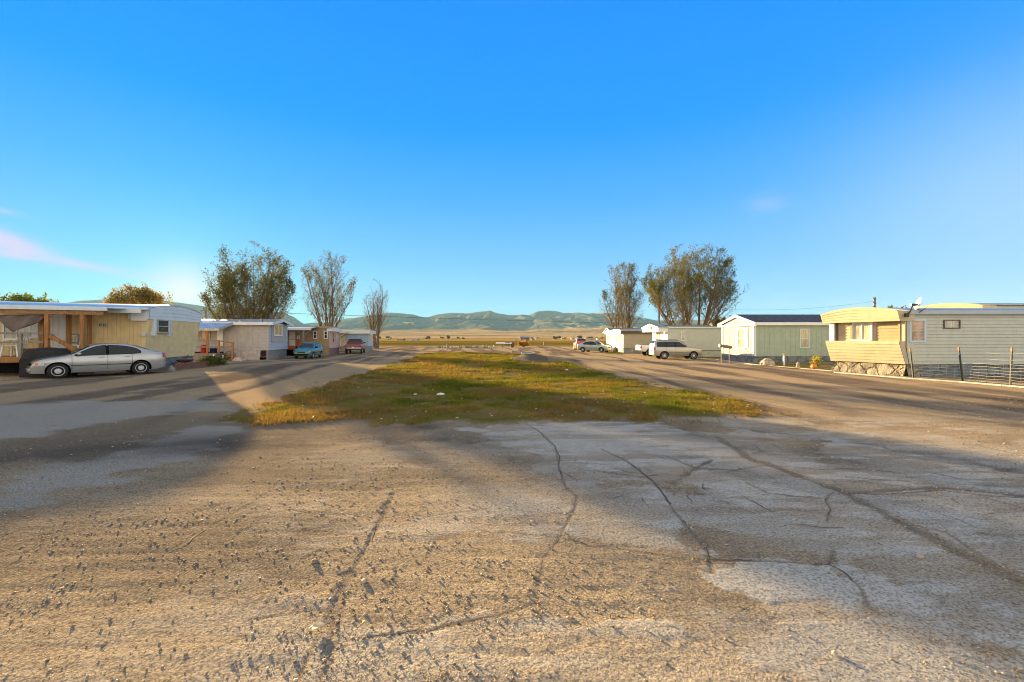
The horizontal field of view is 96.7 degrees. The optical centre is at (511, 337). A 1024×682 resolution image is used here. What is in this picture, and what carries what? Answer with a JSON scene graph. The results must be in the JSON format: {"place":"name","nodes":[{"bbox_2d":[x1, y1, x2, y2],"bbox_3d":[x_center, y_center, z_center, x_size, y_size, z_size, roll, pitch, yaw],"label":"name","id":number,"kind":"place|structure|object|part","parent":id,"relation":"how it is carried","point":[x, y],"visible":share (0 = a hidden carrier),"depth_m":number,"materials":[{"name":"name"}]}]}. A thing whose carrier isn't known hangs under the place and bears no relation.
{"place":"outdoors","nodes":[
{"label":"outdoors","id":0,"kind":"place"},
{"bbox_2d":[68,300,711,337],"bbox_3d":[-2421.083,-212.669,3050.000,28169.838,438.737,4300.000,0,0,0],"label":"hills","id":1,"kind":"structure","parent":0,"point":[498,325],"depth_m":3729.93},
{"bbox_2d":[218,350,801,426],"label":"lawn grass","id":2,"kind":"structure","parent":0,"point":[449,367],"depth_m":14.89,"materials":[{"name":"green plant"}]},
{"bbox_2d":[0,338,1023,681],"bbox_3d":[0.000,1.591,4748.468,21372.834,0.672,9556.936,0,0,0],"label":"ground","id":3,"kind":"structure","parent":0,"point":[176,478],"depth_m":4.55,"materials":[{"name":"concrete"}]},
{"bbox_2d":[0,292,58,301],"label":"leafy tree","id":4,"kind":"object","parent":3,"relation":"on","point":[26,297],"visible":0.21,"depth_m":47.61,"materials":[{"name":"green plant"}]},
{"bbox_2d":[19,347,77,377],"bbox_3d":[-19.474,1.053,19.183,1.794,1.294,0.953,0,0,0],"label":"covered barbecue","id":5,"kind":"object","parent":3,"relation":"on","point":[27,357],"visible":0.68,"depth_m":18.79,"materials":[{"name":"black fabric"}]},
{"bbox_2d":[26,343,165,378],"bbox_3d":[-17.992,0.943,19.950,2.048,1.413,4.513,0,0,39],"label":"sedan car","id":6,"kind":"object","parent":3,"relation":"on","point":[135,359],"visible":1,"depth_m":19.38,"materials":[{"name":"silver metal"}]},
{"bbox_2d":[0,301,202,373],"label":"mobile home","id":7,"kind":"object","parent":3,"relation":"on","point":[171,332],"visible":0.46,"depth_m":22.28,"materials":[{"name":"yellow metal"}]},
{"bbox_2d":[0,334,30,356],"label":"plastic chair","id":8,"kind":"object","parent":7,"relation":"on","point":[16,346],"visible":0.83,"depth_m":19.79,"materials":[{"name":"white plastic"}]},
{"bbox_2d":[2,324,30,339],"bbox_3d":[-22.922,-0.309,21.085,0.977,0.800,0.063,0,0,-24],"label":"window","id":9,"kind":"structure","parent":7,"relation":"in","point":[27,329],"depth_m":21.02,"materials":[{"name":"white glass"}]},
{"bbox_2d":[0,315,43,331],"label":"tarpaulin","id":10,"kind":"object","parent":7,"relation":"hanging from","point":[13,323],"visible":0.99,"depth_m":19.66,"materials":[{"name":"grey fabric"}]},
{"bbox_2d":[51,314,65,347],"bbox_3d":[-21.572,-0.100,21.679,0.555,2.040,0.143,0,0,-35],"label":"door","id":11,"kind":"structure","parent":7,"relation":"in","point":[58,320],"depth_m":21.66,"materials":[{"name":"white paint"}]},
{"bbox_2d":[63,335,79,347],"bbox_3d":[-20.626,0.346,21.446,0.657,0.960,0.740,0,0,-25],"label":"plastic chair","id":12,"kind":"object","parent":7,"relation":"on","point":[73,344],"visible":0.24,"depth_m":21.59,"materials":[{"name":"white plastic"}]},
{"bbox_2d":[157,319,170,332],"bbox_3d":[-18.584,-0.603,24.280,0.083,0.723,1.220,0,0,-11],"label":"window","id":13,"kind":"structure","parent":7,"relation":"in","point":[162,325],"depth_m":24.21,"materials":[{"name":"glass"}]},
{"bbox_2d":[98,282,175,304],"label":"leafy tree","id":14,"kind":"object","parent":3,"relation":"on","point":[147,296],"visible":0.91,"depth_m":58.86,"materials":[{"name":"green plant"}]},
{"bbox_2d":[167,365,174,370],"bbox_3d":[-16.827,1.534,22.472,0.329,0.331,0.273,0,0,0],"label":"round stone","id":15,"kind":"object","parent":3,"relation":"on","point":[171,368],"visible":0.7,"depth_m":22.41,"materials":[{"name":"grey stone"}]},
{"bbox_2d":[176,355,193,362],"bbox_3d":[-18.413,1.312,25.613,0.880,0.687,0.867,0,0,0],"label":"fire bowl","id":16,"kind":"object","parent":3,"relation":"on","point":[186,360],"visible":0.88,"depth_m":25.51,"materials":[{"name":"metal"}]},
{"bbox_2d":[173,361,208,368],"bbox_3d":[-17.887,1.515,25.478,0.120,0.265,3.154,0,0,-4],"label":"brick edging","id":17,"kind":"object","parent":3,"relation":"on","point":[186,365],"visible":0.98,"depth_m":25.18,"materials":[{"name":"red brick"}]},
{"bbox_2d":[196,355,228,365],"bbox_3d":[-17.907,1.489,27.180,1.766,1.083,1.326,0,0,0],"label":"shrub","id":18,"kind":"object","parent":3,"relation":"on","point":[213,360],"visible":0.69,"depth_m":27.11,"materials":[{"name":"green plant"}]},
{"bbox_2d":[224,350,234,359],"bbox_3d":[-23.308,1.513,37.431,0.934,0.938,0.824,0,0,0],"label":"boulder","id":19,"kind":"object","parent":3,"relation":"on","point":[228,353],"visible":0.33,"depth_m":37.14,"materials":[{"name":"grey stone"}]},
{"bbox_2d":[232,357,245,360],"bbox_3d":[-21.575,1.723,35.852,0.946,0.431,0.898,0,0,0],"label":"boulder","id":20,"kind":"object","parent":3,"relation":"on","point":[239,359],"visible":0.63,"depth_m":35.69,"materials":[{"name":"beige stone"}]},
{"bbox_2d":[193,319,293,359],"bbox_3d":[-27.223,0.128,40.051,14.654,3.584,7.776,0,0,0],"label":"mobile home","id":21,"kind":"object","parent":3,"relation":"on","point":[248,339],"visible":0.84,"depth_m":38.16,"materials":[{"name":"grey paint"}]},
{"bbox_2d":[200,331,205,339],"bbox_3d":[-25.630,-0.360,37.845,0.503,1.032,0.064,0,0,-3],"label":"window","id":22,"kind":"structure","parent":21,"relation":"in","point":[202,333],"depth_m":37.82,"materials":[{"name":"beige glass"}]},
{"bbox_2d":[201,345,205,352],"bbox_3d":[-24.951,0.906,36.876,0.469,0.702,0.462,0,0,0],"label":"plastic barrel","id":23,"kind":"object","parent":21,"relation":"on","point":[203,350],"visible":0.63,"depth_m":36.68,"materials":[{"name":"red plastic"}]},
{"bbox_2d":[209,348,216,352],"bbox_3d":[-24.195,1.054,36.914,0.613,0.405,0.604,0,0,0],"label":"storage tub","id":24,"kind":"object","parent":21,"relation":"on","point":[213,350],"visible":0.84,"depth_m":36.70,"materials":[{"name":"blue plastic"}]},
{"bbox_2d":[217,329,222,345],"bbox_3d":[-24.314,-0.028,37.911,0.465,1.389,0.044,0,0,-3],"label":"door","id":25,"kind":"structure","parent":21,"relation":"in","point":[219,333],"depth_m":37.89,"materials":[{"name":"white paint"}]},
{"bbox_2d":[274,324,282,335],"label":"window","id":26,"kind":"structure","parent":21,"relation":"in","point":[278,328],"depth_m":40.49,"materials":[{"name":"white glass"}]},
{"bbox_2d":[198,241,296,318],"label":"leafy tree","id":27,"kind":"object","parent":3,"relation":"on","point":[229,292],"visible":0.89,"depth_m":45.95,"materials":[{"name":"green plant"}]},
{"bbox_2d":[260,326,341,355],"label":"mobile home","id":28,"kind":"object","parent":3,"relation":"on","point":[326,338],"visible":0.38,"depth_m":48.88,"materials":[{"name":"beige wood"}]},
{"bbox_2d":[289,331,294,345],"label":"door","id":29,"kind":"structure","parent":28,"relation":"in","point":[291,333],"depth_m":48.77,"materials":[{"name":"white paint"}]},
{"bbox_2d":[313,331,316,338],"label":"window","id":30,"kind":"structure","parent":28,"relation":"in","point":[314,332],"depth_m":48.84,"materials":[{"name":"white paint"}]},
{"bbox_2d":[324,331,327,338],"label":"window","id":31,"kind":"structure","parent":28,"relation":"in","point":[325,332],"depth_m":48.89,"materials":[{"name":"white paint"}]},
{"bbox_2d":[335,332,337,342],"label":"window","id":32,"kind":"structure","parent":28,"relation":"in","point":[336,333],"depth_m":52.43,"materials":[{"name":"white glass"}]},
{"bbox_2d":[293,342,322,358],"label":"hatchback car","id":33,"kind":"object","parent":3,"relation":"on","point":[311,349],"visible":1,"depth_m":41.75,"materials":[{"name":"teal paint"}]},
{"bbox_2d":[311,558,317,563],"bbox_3d":[-1.665,1.886,3.838,0.060,0.044,0.051,0,0,0],"label":"loose stone","id":34,"kind":"object","parent":3,"relation":"on","point":[314,561],"visible":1,"depth_m":3.83,"materials":[{"name":"beige stone"}]},
{"bbox_2d":[308,619,328,630],"bbox_3d":[-1.259,1.866,2.960,0.070,0.030,0.113,0,0,29],"label":"fallen leaf","id":35,"kind":"object","parent":3,"relation":"on","point":[316,625],"visible":1,"depth_m":2.97,"materials":[{"name":"beige plant"}]},
{"bbox_2d":[300,247,357,326],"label":"bare tree","id":36,"kind":"object","parent":3,"relation":"on","point":[324,291],"visible":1,"depth_m":61.94,"materials":[{"name":"grey plant"}]},
{"bbox_2d":[344,338,365,353],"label":"pickup truck","id":37,"kind":"object","parent":3,"relation":"on","point":[355,344],"visible":1,"depth_m":54.24,"materials":[{"name":"red paint"}]},
{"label":"rear window","id":38,"kind":"part","parent":37,"relation":"part of","materials":[{"name":"black glass"}]},
{"bbox_2d":[339,330,375,350],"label":"mobile home","id":39,"kind":"object","parent":3,"relation":"on","point":[366,336],"visible":0.37,"depth_m":63.22,"materials":[{"name":"blue paint"}]},
{"bbox_2d":[341,334,345,345],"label":"door","id":40,"kind":"structure","parent":39,"relation":"in","point":[343,338],"depth_m":63.09,"materials":[{"name":"beige"}]},
{"bbox_2d":[361,279,392,348],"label":"bare tree","id":41,"kind":"object","parent":3,"relation":"on","point":[372,327],"visible":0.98,"depth_m":79.78,"materials":[{"name":"grey plant"}]},
{"bbox_2d":[229,353,760,420],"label":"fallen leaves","id":42,"kind":"object","parent":3,"relation":"on","point":[515,390],"visible":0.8,"depth_m":14.57,"materials":[{"name":"brown plant"}]},
{"bbox_2d":[495,342,513,347],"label":"mailbox shelter","id":43,"kind":"object","parent":3,"relation":"on","point":[508,343],"visible":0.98,"depth_m":87.70,"materials":[{"name":"white paint"}]},
{"bbox_2d":[517,339,530,346],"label":"shrub","id":44,"kind":"object","parent":3,"relation":"on","point":[522,343],"visible":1,"depth_m":91.86,"materials":[{"name":"yellow plant"}]},
{"bbox_2d":[520,337,529,340],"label":"farm building","id":45,"kind":"structure","parent":3,"relation":"on","point":[525,338],"depth_m":296.00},
{"bbox_2d":[573,338,585,349],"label":"suv car","id":46,"kind":"object","parent":3,"relation":"on","point":[578,341],"visible":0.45,"depth_m":68.44,"materials":[{"name":"red paint"}]},
{"bbox_2d":[158,418,1022,677],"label":"pavement cracks","id":47,"kind":"object","parent":3,"relation":"on","point":[624,528],"visible":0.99,"depth_m":4.86,"materials":[{"name":"grey asphalt"}]},
{"bbox_2d":[577,341,610,351],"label":"sedan car","id":48,"kind":"object","parent":3,"relation":"on","point":[587,346],"visible":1,"depth_m":59.20,"materials":[{"name":"green paint"}]},
{"bbox_2d":[597,262,649,327],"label":"bare tree","id":49,"kind":"object","parent":3,"relation":"on","point":[621,299],"visible":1,"depth_m":64.98,"materials":[{"name":"grey plant"}]},
{"bbox_2d":[603,328,651,352],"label":"mobile home","id":50,"kind":"object","parent":3,"relation":"on","point":[625,340],"visible":0.4,"depth_m":57.68,"materials":[{"name":"beige metal"}]},
{"bbox_2d":[616,334,620,343],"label":"window","id":51,"kind":"structure","parent":50,"relation":"in","point":[618,336],"depth_m":59.50,"materials":[{"name":"white glass"}]},
{"bbox_2d":[635,339,661,355],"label":"pickup truck","id":52,"kind":"object","parent":3,"relation":"on","point":[644,349],"visible":0.27,"depth_m":46.63,"materials":[{"name":"white paint"}]},
{"bbox_2d":[649,339,701,359],"bbox_3d":[14.447,1.031,40.301,4.393,1.739,2.019,0,0,1],"label":"suv car","id":53,"kind":"object","parent":3,"relation":"on","point":[662,349],"visible":1,"depth_m":39.51,"materials":[{"name":"beige paint"}]},
{"bbox_2d":[641,324,721,356],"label":"mobile home","id":54,"kind":"object","parent":3,"relation":"on","point":[707,339],"visible":0.23,"depth_m":45.52,"materials":[{"name":"grey metal"}]},
{"bbox_2d":[654,332,659,339],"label":"window","id":55,"kind":"structure","parent":54,"relation":"in","point":[657,333],"depth_m":47.86,"materials":[{"name":"glass"}]},
{"bbox_2d":[681,331,684,340],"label":"window","id":56,"kind":"structure","parent":54,"relation":"in","point":[682,332],"depth_m":45.49,"materials":[{"name":"beige glass"}]},
{"bbox_2d":[638,241,747,324],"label":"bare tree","id":57,"kind":"object","parent":3,"relation":"on","point":[698,280],"visible":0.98,"depth_m":54.36,"materials":[{"name":"green plant"}]},
{"bbox_2d":[711,316,725,324],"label":"leafy tree","id":58,"kind":"object","parent":3,"relation":"on","point":[715,322],"visible":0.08,"depth_m":69.14,"materials":[{"name":"green plant"}]},
{"bbox_2d":[719,344,731,362],"bbox_3d":[16.030,1.182,34.200,0.924,1.436,0.258,0,0,0],"label":"mailbox","id":59,"kind":"object","parent":3,"relation":"on","point":[725,346],"visible":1,"depth_m":34.16,"materials":[{"name":"white paint"}]},
{"bbox_2d":[760,358,774,364],"bbox_3d":[17.529,1.671,31.245,0.888,0.553,0.753,0,0,-18],"label":"boulder","id":60,"kind":"object","parent":3,"relation":"on","point":[767,361],"visible":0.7,"depth_m":30.97,"materials":[{"name":"white stone"}]},
{"bbox_2d":[718,314,832,361],"bbox_3d":[25.182,0.020,36.895,15.069,3.799,4.390,0,0,0],"label":"mobile home","id":61,"kind":"object","parent":3,"relation":"on","point":[774,337],"visible":0.52,"depth_m":35.06,"materials":[{"name":"green"}]},
{"bbox_2d":[737,327,745,348],"bbox_3d":[18.333,0.053,36.400,0.064,1.719,0.943,0,0,-12],"label":"window","id":62,"kind":"structure","parent":61,"relation":"in","point":[740,331],"depth_m":36.39,"materials":[{"name":"glass"}]},
{"bbox_2d":[800,329,809,347],"bbox_3d":[22.514,0.051,35.036,0.741,1.475,0.064,0,0,0],"label":"window","id":63,"kind":"structure","parent":61,"relation":"in","point":[804,333],"depth_m":35.04,"materials":[{"name":"white glass"}]},
{"bbox_2d":[723,360,830,370],"bbox_3d":[17.446,1.905,32.208,1.075,0.090,13.053,0,0,-2],"label":"concrete edging","id":64,"kind":"object","parent":3,"relation":"on","point":[778,366],"visible":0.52,"depth_m":29.60,"materials":[{"name":"grey concrete"}]},
{"bbox_2d":[809,356,822,366],"bbox_3d":[19.249,1.575,28.842,0.726,0.842,0.787,0,0,0],"label":"flower plant","id":65,"kind":"object","parent":3,"relation":"on","point":[816,362],"visible":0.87,"depth_m":28.75,"materials":[{"name":"yellow plant"}]},
{"bbox_2d":[831,650,837,656],"bbox_3d":[1.928,1.886,2.719,0.040,0.036,0.034,0,0,0],"label":"loose stone","id":66,"kind":"object","parent":3,"relation":"on","point":[834,653],"visible":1,"depth_m":2.71,"materials":[{"name":"beige stone"}]},
{"bbox_2d":[873,297,875,307],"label":"utility pole","id":67,"kind":"object","parent":3,"relation":"on","point":[874,302],"visible":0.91,"depth_m":61.89,"materials":[{"name":"grey wood"}]},
{"bbox_2d":[909,348,913,377],"bbox_3d":[18.683,1.249,21.274,0.221,1.508,0.043,0,0,0],"label":"fence post","id":68,"kind":"object","parent":3,"relation":"on","point":[911,363],"visible":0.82,"depth_m":21.25,"materials":[{"name":"brown wood"}]},
{"bbox_2d":[916,554,923,558],"bbox_3d":[3.512,1.884,3.922,0.052,0.041,0.048,0,0,31],"label":"loose stone","id":69,"kind":"object","parent":3,"relation":"on","point":[919,556],"visible":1,"depth_m":3.91,"materials":[{"name":"beige stone"}]},
{"bbox_2d":[820,307,1023,376],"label":"mobile home","id":70,"kind":"object","parent":3,"relation":"on","point":[867,340],"visible":0.96,"depth_m":22.37,"materials":[{"name":"grey metal"}]},
{"bbox_2d":[850,322,872,340],"bbox_3d":[18.589,-0.328,24.226,0.099,1.049,1.074,0,0,-20],"label":"window","id":71,"kind":"structure","parent":70,"relation":"in","point":[861,331],"depth_m":24.20,"materials":[{"name":"white glass"}]},
{"bbox_2d":[904,297,925,364],"bbox_3d":[19.601,-0.312,22.159,1.015,3.309,0.506,0,0,0],"label":"satellite dish","id":72,"kind":"object","parent":70,"relation":"attached to","point":[917,303],"visible":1,"depth_m":22.14,"materials":[{"name":"metal"}]},
{"bbox_2d":[909,319,926,342],"bbox_3d":[19.892,-0.336,22.339,0.836,1.146,0.061,0,0,0],"label":"window","id":73,"kind":"structure","parent":70,"relation":"in","point":[919,324],"depth_m":22.35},
{"bbox_2d":[943,320,960,328],"bbox_3d":[21.571,-0.663,22.339,0.828,0.434,0.061,0,0,0],"label":"window","id":74,"kind":"structure","parent":70,"relation":"in","point":[947,324],"depth_m":22.35,"materials":[{"name":"white glass"}]},
{"bbox_2d":[834,372,1023,387],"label":"concrete edging","id":75,"kind":"object","parent":3,"relation":"on","point":[936,380],"visible":0.67,"depth_m":19.98,"materials":[{"name":"grey concrete"}]},
{"bbox_2d":[958,347,963,380],"bbox_3d":[19.680,1.205,19.965,0.243,1.597,0.043,0,0,0],"label":"fence post","id":76,"kind":"object","parent":3,"relation":"on","point":[961,370],"visible":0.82,"depth_m":19.95,"materials":[{"name":"brown wood"}]},
{"bbox_2d":[914,353,1023,384],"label":"wire fence","id":77,"kind":"object","parent":3,"relation":"on","point":[963,368],"visible":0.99,"depth_m":19.96,"materials":[{"name":"grey metal"}]},
{"bbox_2d":[918,303,1023,307],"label":"mobile home","id":78,"kind":"object","parent":3,"relation":"on","point":[980,305],"visible":0.15,"depth_m":30.42,"materials":[{"name":"grey metal"}]},
{"bbox_2d":[1009,348,1012,384],"bbox_3d":[20.179,1.202,18.407,0.122,1.598,0.043,0,0,0],"label":"fence post","id":79,"kind":"object","parent":3,"relation":"on","point":[1011,362],"visible":0.82,"depth_m":18.39,"materials":[{"name":"beige wood"}]},
{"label":"utility pole","id":80,"kind":"object","parent":3,"relation":"on","visible":0},
{"bbox_2d":[200,310,642,323],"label":"power line","id":81,"kind":"object","parent":80,"relation":"attached to","point":[444,318],"visible":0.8,"depth_m":92.10,"materials":[{"name":"metal"}]},
{"bbox_2d":[0,0,1023,323],"label":"sky","id":82,"kind":"structure","parent":0,"point":[461,156],"materials":[{"name":"blue"}]}
]}

